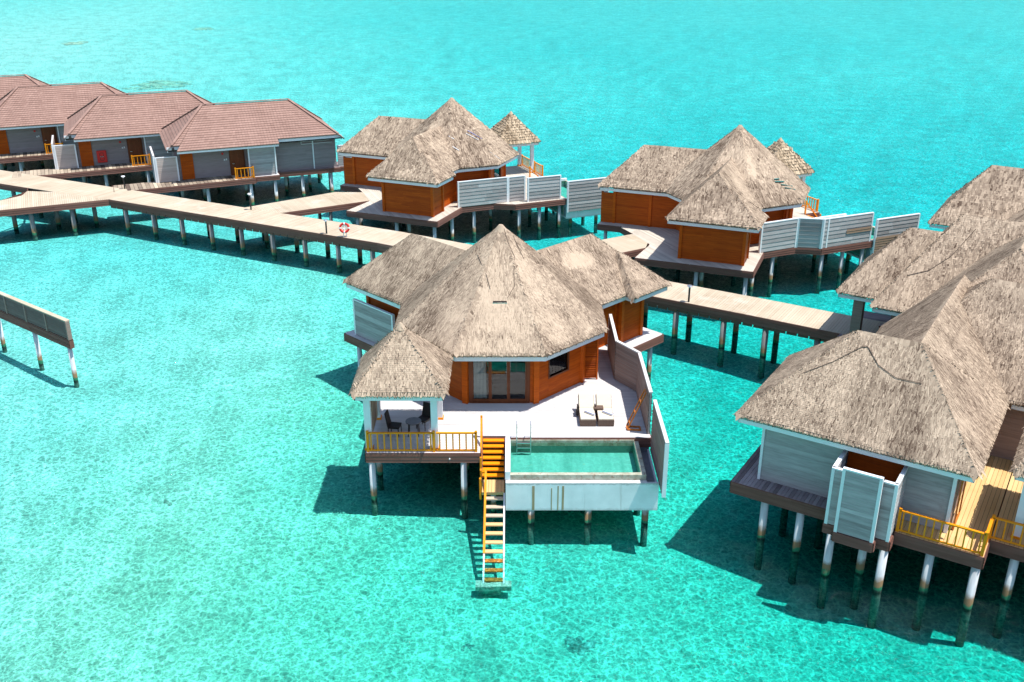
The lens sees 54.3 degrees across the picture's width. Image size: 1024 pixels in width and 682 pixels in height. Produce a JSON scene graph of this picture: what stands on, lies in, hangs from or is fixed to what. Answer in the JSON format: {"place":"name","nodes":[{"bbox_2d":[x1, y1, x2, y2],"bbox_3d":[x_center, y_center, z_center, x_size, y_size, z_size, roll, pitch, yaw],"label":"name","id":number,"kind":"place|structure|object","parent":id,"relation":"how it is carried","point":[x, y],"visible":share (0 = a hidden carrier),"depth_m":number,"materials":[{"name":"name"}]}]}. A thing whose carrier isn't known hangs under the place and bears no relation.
{"place":"outdoors","nodes":[
{"label":"outdoors","id":0,"kind":"place"},
{"bbox_2d":[0,0,1023,681],"bbox_3d":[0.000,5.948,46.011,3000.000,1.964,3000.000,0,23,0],"label":"seabed","id":1,"kind":"structure","parent":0,"point":[216,402],"depth_m":52.60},
{"bbox_2d":[0,74,51,165],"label":"tiled villa","id":2,"kind":"object","parent":1,"relation":"on","point":[8,83],"visible":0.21,"depth_m":98.84,"materials":[{"name":"tile"}]},
{"bbox_2d":[0,291,78,387],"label":"screen wall","id":3,"kind":"structure","parent":1,"relation":"on","point":[36,321],"depth_m":52.92,"materials":[{"name":"grey wood"}]},
{"bbox_2d":[0,82,144,179],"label":"tiled villa","id":4,"kind":"object","parent":1,"relation":"on","point":[34,119],"visible":0.57,"depth_m":91.89,"materials":[{"name":"tile"}]},
{"bbox_2d":[41,126,57,150],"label":"door","id":5,"kind":"structure","parent":4,"relation":"in","point":[47,132],"depth_m":92.35,"materials":[{"name":"brown wood"}]},
{"bbox_2d":[62,41,88,44],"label":"seagrass patch","id":6,"kind":"object","parent":1,"relation":"on","point":[78,43],"visible":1,"depth_m":191.28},
{"bbox_2d":[12,90,213,191],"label":"tiled villa","id":7,"kind":"object","parent":1,"relation":"on","point":[123,131],"visible":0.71,"depth_m":87.26,"materials":[{"name":"tile"}]},
{"bbox_2d":[96,150,107,162],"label":"fire hose box","id":8,"kind":"object","parent":7,"relation":"attached to","point":[101,156],"visible":1,"depth_m":87.07,"materials":[{"name":"red paint"}]},
{"bbox_2d":[126,137,144,162],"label":"door","id":9,"kind":"structure","parent":7,"relation":"in","point":[134,145],"depth_m":88.01,"materials":[{"name":"brown wood"}]},
{"bbox_2d":[123,80,190,89],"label":"seagrass patch","id":10,"kind":"object","parent":1,"relation":"on","point":[154,84],"visible":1,"depth_m":145.04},
{"bbox_2d":[163,499,175,505],"bbox_3d":[-14.619,6.841,42.383,0.654,0.088,0.530,8,24,18],"label":"coral head","id":11,"kind":"object","parent":1,"relation":"on","point":[165,501],"visible":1,"depth_m":42.31},
{"bbox_2d":[195,27,211,29],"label":"seagrass patch","id":12,"kind":"object","parent":1,"relation":"on","point":[205,28],"visible":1,"depth_m":216.84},
{"bbox_2d":[112,98,351,221],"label":"tiled villa","id":13,"kind":"object","parent":1,"relation":"on","point":[219,145],"visible":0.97,"depth_m":83.62,"materials":[{"name":"tile"}]},
{"bbox_2d":[229,149,245,174],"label":"door","id":14,"kind":"structure","parent":13,"relation":"in","point":[237,158],"depth_m":83.70,"materials":[{"name":"brown wood"}]},
{"bbox_2d":[245,192,369,244],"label":"side walkway","id":15,"kind":"structure","parent":1,"relation":"on","point":[330,203],"depth_m":75.84,"materials":[{"name":"brown wood"}]},
{"bbox_2d":[0,170,885,378],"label":"boardwalk","id":16,"kind":"structure","parent":1,"relation":"on","point":[39,195],"depth_m":69.99,"materials":[{"name":"brown wood"}]},
{"bbox_2d":[339,222,349,235],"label":"lifebuoy","id":17,"kind":"object","parent":16,"relation":"on","point":[347,228],"visible":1,"depth_m":67.71,"materials":[{"name":"red paint"}]},
{"bbox_2d":[687,284,692,301],"bbox_3d":[10.000,-2.677,56.304,0.320,1.000,0.320,0,23,0],"label":"bollard lamp","id":18,"kind":"object","parent":16,"relation":"on","point":[689,286],"visible":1,"depth_m":56.23,"materials":[{"name":"white metal"}]},
{"bbox_2d":[336,98,566,242],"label":"villa","id":19,"kind":"object","parent":1,"relation":"on","point":[409,172],"visible":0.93,"depth_m":75.66,"materials":[{"name":"plant"}]},
{"bbox_2d":[494,165,500,177],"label":"window","id":20,"kind":"structure","parent":19,"relation":"in","point":[497,172],"depth_m":78.31,"materials":[{"name":"teal glass"}]},
{"bbox_2d":[491,111,541,172],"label":"gazebo","id":21,"kind":"object","parent":19,"relation":"on","point":[510,128],"visible":0.77,"depth_m":83.50,"materials":[{"name":"beige plant"}]},
{"bbox_2d":[457,175,608,212],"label":"privacy fence","id":22,"kind":"object","parent":19,"relation":"on","point":[583,194],"visible":0.91,"depth_m":76.14,"materials":[{"name":"white paint"}]},
{"bbox_2d":[461,643,474,651],"bbox_3d":[-1.550,10.696,34.762,0.501,0.083,0.623,9,25,20],"label":"coral head","id":23,"kind":"object","parent":1,"relation":"on","point":[468,645],"visible":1,"depth_m":34.81},
{"bbox_2d":[475,415,510,595],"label":"sea stairs","id":24,"kind":"structure","parent":1,"relation":"on","point":[492,586],"depth_m":39.65,"materials":[{"name":"orange paint"}]},
{"bbox_2d":[342,224,671,518],"bbox_3d":[-0.316,0.302,48.455,17.016,12.669,17.982,0,23,0],"label":"villa","id":25,"kind":"object","parent":1,"relation":"on","point":[515,326],"visible":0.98,"depth_m":44.68,"materials":[{"name":"plant"}]},
{"bbox_2d":[352,298,394,343],"bbox_3d":[-7.005,-0.821,50.721,3.258,2.000,0.156,21,31,41],"label":"privacy fence","id":26,"kind":"object","parent":25,"relation":"on","point":[372,323],"visible":0.75,"depth_m":50.75,"materials":[{"name":"white paint"}]},
{"bbox_2d":[384,409,401,436],"bbox_3d":[-4.985,3.449,41.859,0.608,1.051,0.480,4,23,9],"label":"wicker chair","id":27,"kind":"object","parent":25,"relation":"on","point":[393,425],"visible":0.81,"depth_m":41.79,"materials":[{"name":"black wicker"}]},
{"bbox_2d":[349,322,453,450],"bbox_3d":[-4.521,1.575,41.191,4.135,5.020,4.130,0,23,0],"label":"gazebo","id":28,"kind":"object","parent":25,"relation":"on","point":[400,362],"visible":1,"depth_m":39.78,"materials":[{"name":"beige plant"}]},
{"bbox_2d":[405,417,420,436],"bbox_3d":[-4.130,3.636,41.928,0.670,0.651,0.670,0,23,0],"label":"round table","id":29,"kind":"object","parent":25,"relation":"on","point":[413,421],"visible":1,"depth_m":41.80,"materials":[{"name":"wicker"}]},
{"bbox_2d":[416,401,430,430],"bbox_3d":[-3.732,3.198,42.446,0.480,1.051,0.608,13,26,27],"label":"wicker chair","id":30,"kind":"object","parent":25,"relation":"on","point":[425,417],"visible":0.7,"depth_m":42.49,"materials":[{"name":"black wicker"}]},
{"bbox_2d":[468,361,529,402],"bbox_3d":[-0.565,1.481,44.309,2.710,2.750,0.250,0,23,0],"label":"sliding door","id":31,"kind":"structure","parent":25,"relation":"in","point":[478,399],"depth_m":44.48,"materials":[{"name":"brown wood"}]},
{"bbox_2d":[548,351,569,378],"bbox_3d":[2.083,0.914,45.167,0.150,1.280,1.374,21,31,41],"label":"window","id":32,"kind":"structure","parent":25,"relation":"in","point":[557,364],"depth_m":45.29,"materials":[{"name":"black glass"}]},
{"bbox_2d":[576,393,595,425],"bbox_3d":[3.190,2.962,43.292,0.810,0.821,1.659,0,23,0],"label":"sun lounger","id":33,"kind":"object","parent":25,"relation":"on","point":[585,401],"visible":0.98,"depth_m":43.43,"materials":[{"name":"white fabric"}]},
{"bbox_2d":[584,410,594,415],"bbox_3d":[3.348,3.099,42.947,0.520,0.105,0.115,19,30,38],"label":"towel","id":34,"kind":"object","parent":33,"relation":"on","point":[589,412],"visible":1,"depth_m":42.90,"materials":[{"name":"white fabric"}]},
{"bbox_2d":[594,405,603,411],"bbox_3d":[3.770,3.077,43.483,0.400,0.460,0.320,0,23,0],"label":"side table","id":35,"kind":"object","parent":25,"relation":"on","point":[598,407],"visible":0.6,"depth_m":43.34,"materials":[{"name":"brown wood"}]},
{"bbox_2d":[594,393,613,425],"bbox_3d":[3.960,2.962,43.292,0.810,0.821,1.659,0,23,0],"label":"sun lounger","id":36,"kind":"object","parent":25,"relation":"on","point":[605,401],"visible":0.91,"depth_m":43.36,"materials":[{"name":"white fabric"}]},
{"bbox_2d":[602,410,612,415],"bbox_3d":[4.118,3.099,42.947,0.520,0.105,0.115,19,30,38],"label":"towel","id":37,"kind":"object","parent":36,"relation":"on","point":[607,412],"visible":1,"depth_m":42.89,"materials":[{"name":"white fabric"}]},
{"bbox_2d":[607,314,652,433],"bbox_3d":[5.365,1.290,45.751,0.796,2.010,8.905,-4,23,-8],"label":"privacy fence","id":38,"kind":"object","parent":25,"relation":"on","point":[628,367],"visible":0.97,"depth_m":45.76,"materials":[{"name":"white paint"}]},
{"bbox_2d":[626,389,646,430],"bbox_3d":[5.257,2.913,42.222,0.775,1.710,0.586,0,23,0],"label":"towel stand","id":39,"kind":"object","parent":25,"relation":"on","point":[630,422],"visible":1,"depth_m":42.31,"materials":[{"name":"brown wood"}]},
{"bbox_2d":[650,400,668,497],"bbox_3d":[5.870,4.231,39.815,0.156,2.410,3.654,0,23,0],"label":"privacy fence","id":40,"kind":"object","parent":25,"relation":"attached to","point":[659,447],"visible":1,"depth_m":39.28,"materials":[{"name":"white paint"}]},
{"bbox_2d":[529,166,554,213],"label":"sea stairs","id":41,"kind":"structure","parent":1,"relation":"on","point":[530,169],"depth_m":82.96,"materials":[{"name":"orange paint"}]},
{"bbox_2d":[545,178,600,236],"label":"plunge pool","id":42,"kind":"structure","parent":1,"relation":"on","point":[595,213],"depth_m":78.79,"materials":[{"name":"concrete"}]},
{"bbox_2d":[564,635,596,655],"bbox_3d":[2.352,10.654,35.045,1.200,0.143,1.048,10,25,22],"label":"coral head","id":43,"kind":"object","parent":1,"relation":"on","point":[578,647],"visible":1,"depth_m":34.96},
{"bbox_2d":[505,437,658,546],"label":"plunge pool","id":44,"kind":"structure","parent":1,"relation":"on","point":[586,477],"depth_m":39.60,"materials":[{"name":"concrete"}]},
{"bbox_2d":[516,421,530,454],"bbox_3d":[0.490,4.145,41.728,0.624,1.770,0.372,0,23,0],"label":"pool ladder","id":45,"kind":"object","parent":44,"relation":"attached to","point":[523,443],"visible":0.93,"depth_m":41.63,"materials":[{"name":"silver metal"}]},
{"bbox_2d":[589,675,600,681],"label":"coral head","id":46,"kind":"object","parent":1,"relation":"on","point":[594,676],"visible":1,"depth_m":33.56},
{"bbox_2d":[602,234,648,256],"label":"side walkway","id":47,"kind":"structure","parent":1,"relation":"on","point":[631,245],"depth_m":66.38,"materials":[{"name":"brown wood"}]},
{"bbox_2d":[597,125,872,296],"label":"villa","id":48,"kind":"object","parent":1,"relation":"on","point":[714,208],"visible":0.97,"depth_m":65.99,"materials":[{"name":"plant"}]},
{"bbox_2d":[767,138,814,206],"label":"gazebo","id":49,"kind":"object","parent":48,"relation":"on","point":[789,158],"visible":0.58,"depth_m":73.50,"materials":[{"name":"beige plant"}]},
{"bbox_2d":[758,212,920,253],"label":"privacy fence","id":50,"kind":"object","parent":48,"relation":"on","point":[820,233],"visible":0.78,"depth_m":65.58,"materials":[{"name":"white paint"}]},
{"bbox_2d":[804,201,820,217],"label":"sea stairs","id":51,"kind":"structure","parent":1,"relation":"on","point":[806,203],"depth_m":73.03,"materials":[{"name":"orange paint"}]},
{"bbox_2d":[815,213,874,273],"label":"plunge pool","id":52,"kind":"structure","parent":1,"relation":"on","point":[856,253],"depth_m":70.48,"materials":[{"name":"concrete"}]},
{"bbox_2d":[729,214,1023,647],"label":"thatched villa","id":53,"kind":"object","parent":1,"relation":"on","point":[903,425],"visible":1,"depth_m":37.01,"materials":[{"name":"beige plant"}]},
{"bbox_2d":[950,474,961,526],"bbox_3d":[15.896,5.498,35.552,0.050,2.180,1.280,14,27,29],"label":"door leaf","id":54,"kind":"structure","parent":53,"relation":"in","point":[952,517],"depth_m":35.10,"materials":[{"name":"wood"}]},
{"bbox_2d":[952,480,966,529],"bbox_3d":[15.993,5.511,35.522,0.050,2.180,1.230,14,27,29],"label":"door leaf","id":55,"kind":"structure","parent":53,"relation":"in","point":[955,518],"depth_m":35.44,"materials":[{"name":"wood"}]},
{"bbox_2d":[1008,427,1023,539],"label":"gazebo","id":56,"kind":"object","parent":53,"relation":"on","point":[1017,469],"visible":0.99,"depth_m":34.56,"materials":[{"name":"white paint"}]},
{"bbox_2d":[926,165,1023,228],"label":"thatched villa","id":57,"kind":"object","parent":1,"relation":"on","point":[995,191],"visible":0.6,"depth_m":60.70,"materials":[{"name":"beige plant"}]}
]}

